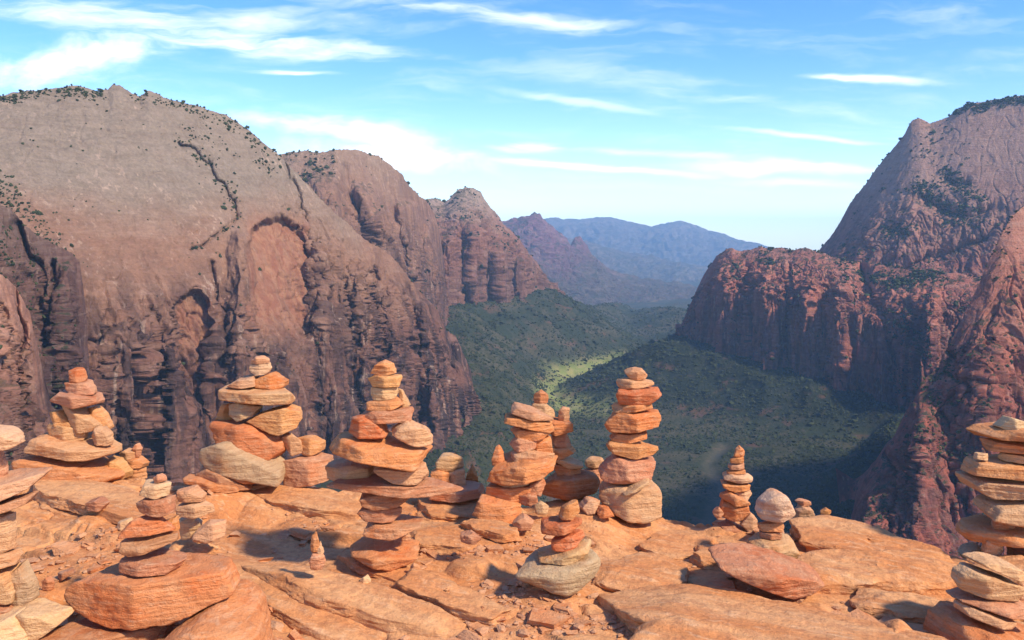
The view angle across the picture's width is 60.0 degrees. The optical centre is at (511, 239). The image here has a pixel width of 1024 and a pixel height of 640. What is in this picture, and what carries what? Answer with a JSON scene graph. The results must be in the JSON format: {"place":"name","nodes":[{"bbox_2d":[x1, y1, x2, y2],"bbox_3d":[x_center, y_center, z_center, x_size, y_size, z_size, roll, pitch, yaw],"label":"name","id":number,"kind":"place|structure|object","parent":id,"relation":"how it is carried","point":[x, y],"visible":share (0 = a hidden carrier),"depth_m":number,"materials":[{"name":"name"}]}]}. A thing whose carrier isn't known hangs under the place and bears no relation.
{"place":"outdoors","nodes":[
{"label":"outdoors","id":0,"kind":"place"},
{"bbox_2d":[0,274,52,470],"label":"cliff","id":1,"kind":"structure","parent":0,"point":[25,406],"depth_m":553.13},
{"bbox_2d":[0,205,113,457],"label":"gully wall","id":2,"kind":"structure","parent":0,"point":[66,308],"depth_m":773.38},
{"bbox_2d":[0,84,482,486],"bbox_3d":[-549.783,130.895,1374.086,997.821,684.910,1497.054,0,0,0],"label":"dome cliff","id":3,"kind":"structure","parent":0,"point":[161,404],"depth_m":1095.21,"materials":[{"name":"stone"}]},
{"bbox_2d":[281,149,450,328],"bbox_3d":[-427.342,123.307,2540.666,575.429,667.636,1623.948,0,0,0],"label":"fluted cliff","id":4,"kind":"structure","parent":0,"point":[399,218],"depth_m":2073.74,"materials":[{"name":"stone"}]},
{"bbox_2d":[425,187,565,306],"bbox_3d":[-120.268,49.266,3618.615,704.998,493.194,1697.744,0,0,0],"label":"pale peak","id":5,"kind":"structure","parent":0,"point":[467,277],"depth_m":2991.61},
{"bbox_2d":[0,0,1023,251],"label":"sky","id":6,"kind":"structure","parent":0,"point":[762,122],"materials":[{"name":"blue"}]},
{"bbox_2d":[11,478,1023,639],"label":"ground","id":7,"kind":"structure","parent":0,"point":[250,516],"depth_m":3.50,"materials":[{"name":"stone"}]},
{"bbox_2d":[0,605,27,639],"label":"cairn stone","id":8,"kind":"object","parent":7,"relation":"on","point":[11,628],"visible":0.66,"depth_m":2.46,"materials":[{"name":"stone"}]},
{"bbox_2d":[0,604,12,613],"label":"cairn stone","id":9,"kind":"object","parent":8,"relation":"on","point":[5,608],"visible":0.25,"depth_m":2.53,"materials":[{"name":"stone"}]},
{"bbox_2d":[0,562,20,604],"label":"cairn stone","id":10,"kind":"object","parent":9,"relation":"on","point":[7,593],"visible":0.67,"depth_m":2.52,"materials":[{"name":"stone"}]},
{"bbox_2d":[0,547,23,568],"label":"cairn stone","id":11,"kind":"object","parent":10,"relation":"on","point":[11,557],"visible":0.92,"depth_m":2.53,"materials":[{"name":"stone"}]},
{"bbox_2d":[0,511,16,553],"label":"cairn stone","id":12,"kind":"object","parent":11,"relation":"on","point":[8,529],"visible":0.99,"depth_m":2.53,"materials":[{"name":"stone"}]},
{"bbox_2d":[0,490,39,513],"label":"cairn stone","id":13,"kind":"object","parent":12,"relation":"on","point":[11,503],"visible":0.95,"depth_m":2.51,"materials":[{"name":"stone"}]},
{"bbox_2d":[0,467,52,500],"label":"cairn stone","id":14,"kind":"object","parent":13,"relation":"on","point":[15,482],"visible":1,"depth_m":2.54,"materials":[{"name":"stone"}]},
{"bbox_2d":[11,559,39,605],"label":"cairn stone","id":15,"kind":"object","parent":9,"relation":"on","point":[25,581],"visible":0.87,"depth_m":2.55,"materials":[{"name":"stone"}]},
{"bbox_2d":[11,454,124,481],"bbox_3d":[-2.131,1.096,4.331,0.475,0.130,0.346,0,0,0],"label":"cairn stone","id":16,"kind":"object","parent":7,"relation":"on","point":[98,469],"visible":0.68,"depth_m":4.21,"materials":[{"name":"stone"}]},
{"bbox_2d":[23,431,121,461],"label":"cairn stone","id":17,"kind":"object","parent":16,"relation":"on","point":[46,444],"visible":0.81,"depth_m":4.21,"materials":[{"name":"stone"}]},
{"bbox_2d":[46,423,87,440],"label":"cairn stone","id":18,"kind":"object","parent":17,"relation":"on","point":[63,433],"visible":0.68,"depth_m":4.27,"materials":[{"name":"stone"}]},
{"bbox_2d":[61,405,102,433],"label":"cairn stone","id":19,"kind":"object","parent":18,"relation":"on","point":[81,420],"visible":0.9,"depth_m":4.28,"materials":[{"name":"stone"}]},
{"bbox_2d":[88,405,113,428],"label":"cairn stone","id":20,"kind":"object","parent":17,"relation":"on","point":[100,414],"visible":0.71,"depth_m":4.35,"materials":[{"name":"stone"}]},
{"bbox_2d":[50,390,104,408],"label":"cairn stone","id":21,"kind":"object","parent":20,"relation":"on","point":[65,398],"visible":0.86,"depth_m":4.25,"materials":[{"name":"stone"}]},
{"bbox_2d":[33,479,144,523],"bbox_3d":[-1.851,1.151,3.951,0.929,0.073,0.273,0,0,30],"label":"rock slab","id":22,"kind":"object","parent":7,"relation":"on","point":[74,496],"visible":0.74,"depth_m":3.92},
{"bbox_2d":[39,618,172,639],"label":"cairn stone","id":23,"kind":"object","parent":7,"relation":"on","point":[84,629],"visible":0.62,"depth_m":2.57,"materials":[{"name":"stone"}]},
{"bbox_2d":[15,597,73,639],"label":"cairn stone","id":24,"kind":"object","parent":23,"relation":"on","point":[38,618],"visible":0.85,"depth_m":2.49,"materials":[{"name":"stone"}]},
{"bbox_2d":[64,552,240,630],"bbox_3d":[-1.073,1.060,2.666,0.496,0.163,0.270,0,0,0],"label":"cairn stone","id":25,"kind":"object","parent":23,"relation":"on","point":[112,597],"visible":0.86,"depth_m":2.58,"materials":[{"name":"stone"}]},
{"bbox_2d":[118,547,186,576],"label":"cairn stone","id":26,"kind":"object","parent":25,"relation":"on","point":[161,561],"visible":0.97,"depth_m":2.61,"materials":[{"name":"stone"}]},
{"bbox_2d":[119,530,178,556],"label":"cairn stone","id":27,"kind":"object","parent":26,"relation":"on","point":[134,546],"visible":0.84,"depth_m":2.61,"materials":[{"name":"stone"}]},
{"bbox_2d":[118,515,175,538],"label":"cairn stone","id":28,"kind":"object","parent":27,"relation":"on","point":[143,526],"visible":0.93,"depth_m":2.61,"materials":[{"name":"stone"}]},
{"bbox_2d":[136,495,176,517],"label":"cairn stone","id":29,"kind":"object","parent":28,"relation":"on","point":[162,506],"visible":0.94,"depth_m":2.63,"materials":[{"name":"stone"}]},
{"bbox_2d":[179,517,202,539],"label":"cairn stone","id":30,"kind":"object","parent":7,"relation":"on","point":[188,528],"visible":0.66,"depth_m":3.36,"materials":[{"name":"stone"}]},
{"bbox_2d":[175,500,214,518],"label":"cairn stone","id":31,"kind":"object","parent":30,"relation":"on","point":[193,510],"visible":0.93,"depth_m":3.31,"materials":[{"name":"stone"}]},
{"bbox_2d":[192,519,226,543],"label":"cairn stone","id":32,"kind":"object","parent":7,"relation":"on","point":[208,531],"visible":1,"depth_m":3.29,"materials":[{"name":"stone"}]},
{"bbox_2d":[164,579,273,639],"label":"cairn stone","id":33,"kind":"object","parent":7,"relation":"on","point":[242,612],"visible":0.89,"depth_m":2.57,"materials":[{"name":"stone"}]},
{"bbox_2d":[216,549,386,639],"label":"rock slab","id":34,"kind":"object","parent":7,"relation":"on","point":[304,619],"visible":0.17,"depth_m":2.83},
{"bbox_2d":[254,485,361,519],"bbox_3d":[-0.944,1.205,4.042,0.692,0.099,0.232,0,0,24],"label":"rock slab","id":35,"kind":"object","parent":7,"relation":"on","point":[308,502],"visible":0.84,"depth_m":3.97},
{"bbox_2d":[198,441,285,486],"bbox_3d":[-1.256,1.031,4.169,0.426,0.212,0.319,0,0,23],"label":"cairn stone","id":36,"kind":"object","parent":35,"relation":"on","point":[227,459],"visible":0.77,"depth_m":4.05,"materials":[{"name":"stone"}]},
{"bbox_2d":[209,416,285,460],"bbox_3d":[-1.272,0.943,4.228,0.398,0.173,0.282,0,0,0],"label":"cairn stone","id":37,"kind":"object","parent":36,"relation":"on","point":[244,435],"visible":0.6,"depth_m":4.12,"materials":[{"name":"stone"}]},
{"bbox_2d":[246,403,302,435],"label":"cairn stone","id":38,"kind":"object","parent":37,"relation":"on","point":[280,420],"visible":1,"depth_m":4.14,"materials":[{"name":"stone"}]},
{"bbox_2d":[218,384,295,404],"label":"cairn stone","id":39,"kind":"object","parent":38,"relation":"on","point":[257,396],"visible":0.89,"depth_m":4.12,"materials":[{"name":"stone"}]},
{"bbox_2d":[283,452,333,487],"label":"cairn stone","id":40,"kind":"object","parent":35,"relation":"on","point":[303,471],"visible":0.79,"depth_m":4.16,"materials":[{"name":"stone"}]},
{"bbox_2d":[241,561,466,637],"bbox_3d":[-0.621,1.202,2.974,1.036,0.126,0.224,0,0,32],"label":"rock slab","id":41,"kind":"object","parent":7,"relation":"on","point":[379,607],"visible":0.84,"depth_m":2.87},
{"bbox_2d":[335,549,409,581],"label":"rock slab","id":42,"kind":"object","parent":7,"relation":"on","point":[351,563],"visible":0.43,"depth_m":3.19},
{"bbox_2d":[350,536,419,571],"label":"cairn stone","id":43,"kind":"object","parent":7,"relation":"on","point":[377,554],"visible":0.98,"depth_m":3.22,"materials":[{"name":"stone"}]},
{"bbox_2d":[363,514,423,540],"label":"cairn stone","id":44,"kind":"object","parent":43,"relation":"on","point":[401,525],"visible":0.87,"depth_m":3.21,"materials":[{"name":"stone"}]},
{"bbox_2d":[357,506,401,522],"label":"cairn stone","id":45,"kind":"object","parent":44,"relation":"on","point":[381,516],"visible":0.79,"depth_m":3.23,"materials":[{"name":"stone"}]},
{"bbox_2d":[359,493,408,510],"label":"cairn stone","id":46,"kind":"object","parent":45,"relation":"on","point":[372,502],"visible":0.67,"depth_m":3.22,"materials":[{"name":"stone"}]},
{"bbox_2d":[326,474,462,498],"bbox_3d":[-0.431,0.908,3.274,0.473,0.060,0.204,0,0,-30],"label":"cairn stone","id":47,"kind":"object","parent":46,"relation":"on","point":[375,484],"visible":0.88,"depth_m":3.22,"materials":[{"name":"stone"}]},
{"bbox_2d":[325,458,375,480],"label":"cairn stone","id":48,"kind":"object","parent":47,"relation":"on","point":[341,468],"visible":0.81,"depth_m":3.28,"materials":[{"name":"stone"}]},
{"bbox_2d":[373,461,428,485],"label":"cairn stone","id":49,"kind":"object","parent":47,"relation":"on","point":[406,478],"visible":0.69,"depth_m":3.21,"materials":[{"name":"stone"}]},
{"bbox_2d":[329,431,432,471],"bbox_3d":[-0.492,0.773,3.279,0.383,0.112,0.311,0,0,0],"label":"cairn stone","id":50,"kind":"object","parent":49,"relation":"on","point":[390,451],"visible":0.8,"depth_m":3.17,"materials":[{"name":"stone"}]},
{"bbox_2d":[349,413,389,438],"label":"cairn stone","id":51,"kind":"object","parent":50,"relation":"on","point":[362,426],"visible":0.88,"depth_m":3.20,"materials":[{"name":"stone"}]},
{"bbox_2d":[363,406,413,423],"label":"cairn stone","id":52,"kind":"object","parent":51,"relation":"on","point":[401,414],"visible":0.81,"depth_m":3.23,"materials":[{"name":"stone"}]},
{"bbox_2d":[392,420,432,446],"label":"cairn stone","id":53,"kind":"object","parent":50,"relation":"on","point":[413,433],"visible":0.99,"depth_m":3.20,"materials":[{"name":"stone"}]},
{"bbox_2d":[389,567,511,625],"bbox_3d":[-0.223,1.188,2.926,0.520,0.105,0.139,0,0,36],"label":"rock slab","id":54,"kind":"object","parent":7,"relation":"on","point":[453,598],"visible":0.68,"depth_m":2.90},
{"bbox_2d":[414,525,513,554],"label":"rock slab","id":55,"kind":"object","parent":7,"relation":"on","point":[441,540],"visible":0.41,"depth_m":3.40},
{"bbox_2d":[460,519,522,542],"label":"rock slab","id":56,"kind":"object","parent":55,"relation":"on","point":[497,530],"visible":0.95,"depth_m":3.45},
{"bbox_2d":[14,484,928,639],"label":"stone plates","id":57,"kind":"object","parent":7,"relation":"on","point":[543,618],"visible":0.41,"depth_m":2.92,"materials":[{"name":"stone"}]},
{"bbox_2d":[417,497,527,521],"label":"rock slab","id":58,"kind":"object","parent":7,"relation":"on","point":[441,510],"visible":0.38,"depth_m":3.87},
{"bbox_2d":[429,480,484,502],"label":"cairn stone","id":59,"kind":"object","parent":58,"relation":"on","point":[472,490],"visible":0.62,"depth_m":3.92,"materials":[{"name":"stone"}]},
{"bbox_2d":[472,492,521,522],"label":"cairn stone","id":60,"kind":"object","parent":7,"relation":"on","point":[488,507],"visible":0.84,"depth_m":3.62,"materials":[{"name":"stone"}]},
{"bbox_2d":[485,482,530,501],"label":"cairn stone","id":61,"kind":"object","parent":60,"relation":"on","point":[503,493],"visible":0.67,"depth_m":3.69,"materials":[{"name":"stone"}]},
{"bbox_2d":[487,450,557,485],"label":"cairn stone","id":62,"kind":"object","parent":61,"relation":"on","point":[509,471],"visible":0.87,"depth_m":3.67,"materials":[{"name":"stone"}]},
{"bbox_2d":[510,450,554,461],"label":"cairn stone","id":63,"kind":"object","parent":62,"relation":"on","point":[530,455],"visible":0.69,"depth_m":3.73,"materials":[{"name":"stone"}]},
{"bbox_2d":[509,436,536,452],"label":"cairn stone","id":64,"kind":"object","parent":63,"relation":"on","point":[518,445],"visible":0.84,"depth_m":3.75,"materials":[{"name":"stone"}]},
{"bbox_2d":[511,426,549,440],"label":"cairn stone","id":65,"kind":"object","parent":64,"relation":"on","point":[523,433],"visible":0.73,"depth_m":3.76,"materials":[{"name":"stone"}]},
{"bbox_2d":[504,412,554,432],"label":"cairn stone","id":66,"kind":"object","parent":65,"relation":"on","point":[520,422],"visible":0.78,"depth_m":3.75,"materials":[{"name":"stone"}]},
{"bbox_2d":[515,549,600,596],"bbox_3d":[0.165,1.119,3.011,0.267,0.111,0.247,0,0,16],"label":"cairn stone","id":67,"kind":"object","parent":7,"relation":"on","point":[569,579],"visible":0.77,"depth_m":2.92,"materials":[{"name":"stone"}]},
{"bbox_2d":[537,539,591,564],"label":"cairn stone","id":68,"kind":"object","parent":67,"relation":"on","point":[547,554],"visible":0.83,"depth_m":2.97,"materials":[{"name":"stone"}]},
{"bbox_2d":[551,529,584,551],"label":"cairn stone","id":69,"kind":"object","parent":68,"relation":"on","point":[570,541],"visible":0.9,"depth_m":2.98,"materials":[{"name":"stone"}]},
{"bbox_2d":[540,515,581,535],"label":"cairn stone","id":70,"kind":"object","parent":69,"relation":"on","point":[556,525],"visible":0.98,"depth_m":2.98,"materials":[{"name":"stone"}]},
{"bbox_2d":[542,469,600,500],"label":"cairn stone","id":71,"kind":"object","parent":7,"relation":"on","point":[583,483],"visible":0.81,"depth_m":3.88,"materials":[{"name":"stone"}]},
{"bbox_2d":[599,480,661,523],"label":"cairn stone","id":72,"kind":"object","parent":7,"relation":"on","point":[643,505],"visible":0.87,"depth_m":3.65,"materials":[{"name":"stone"}]},
{"bbox_2d":[598,454,655,483],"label":"cairn stone","id":73,"kind":"object","parent":72,"relation":"on","point":[614,469],"visible":0.89,"depth_m":3.67,"materials":[{"name":"stone"}]},
{"bbox_2d":[606,439,658,459],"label":"cairn stone","id":74,"kind":"object","parent":73,"relation":"on","point":[637,450],"visible":0.89,"depth_m":3.67,"materials":[{"name":"stone"}]},
{"bbox_2d":[609,430,646,443],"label":"cairn stone","id":75,"kind":"object","parent":74,"relation":"on","point":[628,438],"visible":0.86,"depth_m":3.70,"materials":[{"name":"stone"}]},
{"bbox_2d":[604,409,660,432],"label":"cairn stone","id":76,"kind":"object","parent":75,"relation":"on","point":[639,422],"visible":0.88,"depth_m":3.69,"materials":[{"name":"stone"}]},
{"bbox_2d":[612,402,652,412],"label":"cairn stone","id":77,"kind":"object","parent":76,"relation":"on","point":[617,407],"visible":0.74,"depth_m":3.69,"materials":[{"name":"stone"}]},
{"bbox_2d":[616,386,661,404],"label":"cairn stone","id":78,"kind":"object","parent":77,"relation":"on","point":[649,395],"visible":0.92,"depth_m":3.68,"materials":[{"name":"stone"}]},
{"bbox_2d":[591,552,690,592],"bbox_3d":[0.458,1.205,3.165,0.330,0.072,0.354,0,0,40],"label":"rock slab","id":79,"kind":"object","parent":7,"relation":"on","point":[636,570],"visible":0.73,"depth_m":3.15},
{"bbox_2d":[639,529,716,559],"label":"rock slab","id":80,"kind":"object","parent":7,"relation":"on","point":[674,544],"visible":0.6,"depth_m":3.48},
{"bbox_2d":[628,615,743,639],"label":"rock slab","id":81,"kind":"object","parent":7,"relation":"on","point":[675,627],"visible":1,"depth_m":2.51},
{"bbox_2d":[708,542,824,599],"bbox_3d":[0.868,1.131,3.033,0.373,0.118,0.323,0,0,0],"label":"loose rock","id":82,"kind":"object","parent":7,"relation":"on","point":[777,573],"visible":1,"depth_m":2.94,"materials":[{"name":"stone"}]},
{"bbox_2d":[597,584,947,639],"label":"rock slab","id":83,"kind":"object","parent":7,"relation":"on","point":[744,615],"visible":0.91,"depth_m":2.70,"materials":[{"name":"stone"}]},
{"bbox_2d":[746,532,799,558],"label":"cairn stone","id":84,"kind":"object","parent":7,"relation":"on","point":[785,545],"visible":0.38,"depth_m":3.27,"materials":[{"name":"stone"}]},
{"bbox_2d":[789,515,953,563],"bbox_3d":[1.386,1.202,3.442,0.644,0.128,0.312,0,0,33],"label":"rock slab","id":85,"kind":"object","parent":7,"relation":"on","point":[818,532],"visible":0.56,"depth_m":3.46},
{"bbox_2d":[798,549,957,594],"bbox_3d":[1.295,1.193,3.135,0.636,0.130,0.258,0,0,0],"label":"rock slab","id":86,"kind":"object","parent":7,"relation":"on","point":[845,571],"visible":0.52,"depth_m":3.08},
{"bbox_2d":[849,588,938,623],"bbox_3d":[1.272,1.205,2.877,0.326,0.078,0.202,0,0,34],"label":"rock slab","id":87,"kind":"object","parent":7,"relation":"on","point":[907,607],"visible":0.7,"depth_m":2.87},
{"bbox_2d":[923,600,1023,639],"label":"cairn stone","id":88,"kind":"object","parent":7,"relation":"on","point":[946,619],"visible":0.69,"depth_m":2.64,"materials":[{"name":"stone"}]},
{"bbox_2d":[953,599,1016,629],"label":"cairn stone","id":89,"kind":"object","parent":88,"relation":"on","point":[990,618],"visible":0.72,"depth_m":2.60,"materials":[{"name":"stone"}]},
{"bbox_2d":[946,587,1023,619],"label":"cairn stone","id":90,"kind":"object","parent":89,"relation":"on","point":[1012,610],"visible":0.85,"depth_m":2.61,"materials":[{"name":"stone"}]},
{"bbox_2d":[951,562,1023,601],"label":"cairn stone","id":91,"kind":"object","parent":90,"relation":"on","point":[978,581],"visible":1,"depth_m":2.63,"materials":[{"name":"stone"}]},
{"bbox_2d":[962,551,1023,582],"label":"cairn stone","id":92,"kind":"object","parent":91,"relation":"on","point":[999,565],"visible":1,"depth_m":2.64,"materials":[{"name":"stone"}]},
{"bbox_2d":[1006,547,1023,555],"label":"cairn stone","id":93,"kind":"object","parent":7,"relation":"on","point":[1014,551],"visible":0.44,"depth_m":3.36,"materials":[{"name":"stone"}]},
{"bbox_2d":[956,514,1023,547],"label":"cairn stone","id":94,"kind":"object","parent":93,"relation":"on","point":[977,528],"visible":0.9,"depth_m":3.30,"materials":[{"name":"stone"}]},
{"bbox_2d":[972,494,1023,527],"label":"cairn stone","id":95,"kind":"object","parent":94,"relation":"on","point":[1009,512],"visible":0.8,"depth_m":3.26,"materials":[{"name":"stone"}]},
{"bbox_2d":[955,470,1023,499],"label":"cairn stone","id":96,"kind":"object","parent":95,"relation":"on","point":[999,489],"visible":0.81,"depth_m":3.29,"materials":[{"name":"stone"}]},
{"bbox_2d":[960,454,1023,480],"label":"cairn stone","id":97,"kind":"object","parent":96,"relation":"on","point":[993,466],"visible":0.86,"depth_m":3.29,"materials":[{"name":"stone"}]},
{"bbox_2d":[997,452,1023,463],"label":"cairn stone","id":98,"kind":"object","parent":97,"relation":"on","point":[1012,457],"visible":0.81,"depth_m":3.32,"materials":[{"name":"stone"}]},
{"bbox_2d":[980,438,1023,453],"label":"cairn stone","id":99,"kind":"object","parent":98,"relation":"on","point":[997,445],"visible":0.9,"depth_m":3.33,"materials":[{"name":"stone"}]},
{"bbox_2d":[965,421,1023,441],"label":"cairn stone","id":100,"kind":"object","parent":99,"relation":"on","point":[988,429],"visible":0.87,"depth_m":3.35,"materials":[{"name":"stone"}]},
{"bbox_2d":[502,212,697,305],"bbox_3d":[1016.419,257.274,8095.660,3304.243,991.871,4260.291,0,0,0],"label":"ridge","id":101,"kind":"structure","parent":0,"point":[576,270],"depth_m":7059.18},
{"bbox_2d":[315,281,904,532],"bbox_3d":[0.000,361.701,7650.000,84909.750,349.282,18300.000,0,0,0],"label":"valley floor","id":102,"kind":"structure","parent":0,"point":[710,468],"depth_m":2034.05,"materials":[{"name":"plant"}]},
{"bbox_2d":[0,83,1023,552],"bbox_3d":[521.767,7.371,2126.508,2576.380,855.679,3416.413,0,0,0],"label":"ledge scrub","id":103,"kind":"object","parent":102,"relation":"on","point":[918,275],"visible":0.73,"depth_m":1977.80,"materials":[{"name":"green plant"}]},
{"bbox_2d":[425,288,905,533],"bbox_3d":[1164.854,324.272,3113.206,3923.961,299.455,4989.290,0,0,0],"label":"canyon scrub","id":104,"kind":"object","parent":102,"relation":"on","point":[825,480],"visible":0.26,"depth_m":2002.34,"materials":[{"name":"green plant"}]},
{"bbox_2d":[567,238,707,281],"bbox_3d":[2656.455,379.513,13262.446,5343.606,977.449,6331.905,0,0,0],"label":"range","id":105,"kind":"structure","parent":0,"point":[642,266],"depth_m":12137.09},
{"bbox_2d":[545,217,768,265],"bbox_3d":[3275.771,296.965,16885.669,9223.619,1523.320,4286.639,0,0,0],"label":"range","id":106,"kind":"structure","parent":0,"point":[685,242],"depth_m":16975.58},
{"bbox_2d":[757,521,783,532],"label":"cairn stone","id":107,"kind":"object","parent":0,"point":[766,526],"visible":0.88,"depth_m":3.28,"materials":[{"name":"stone"}]},
{"bbox_2d":[755,488,795,522],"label":"cairn stone","id":108,"kind":"object","parent":107,"relation":"on","point":[773,505],"visible":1,"depth_m":3.26,"materials":[{"name":"stone"}]},
{"bbox_2d":[674,246,981,409],"bbox_3d":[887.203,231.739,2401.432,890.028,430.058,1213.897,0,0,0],"label":"red mesa","id":109,"kind":"structure","parent":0,"point":[788,326],"depth_m":2098.49,"materials":[{"name":"stone"}]},
{"bbox_2d":[820,95,1023,277],"bbox_3d":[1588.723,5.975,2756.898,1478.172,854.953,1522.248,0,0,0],"label":"dome","id":110,"kind":"structure","parent":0,"point":[995,140],"depth_m":2501.61,"materials":[{"name":"stone"}]},
{"bbox_2d":[836,206,1023,558],"bbox_3d":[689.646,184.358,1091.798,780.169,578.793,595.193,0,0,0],"label":"red buttress","id":111,"kind":"structure","parent":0,"point":[927,494],"depth_m":921.62,"materials":[{"name":"stone"}]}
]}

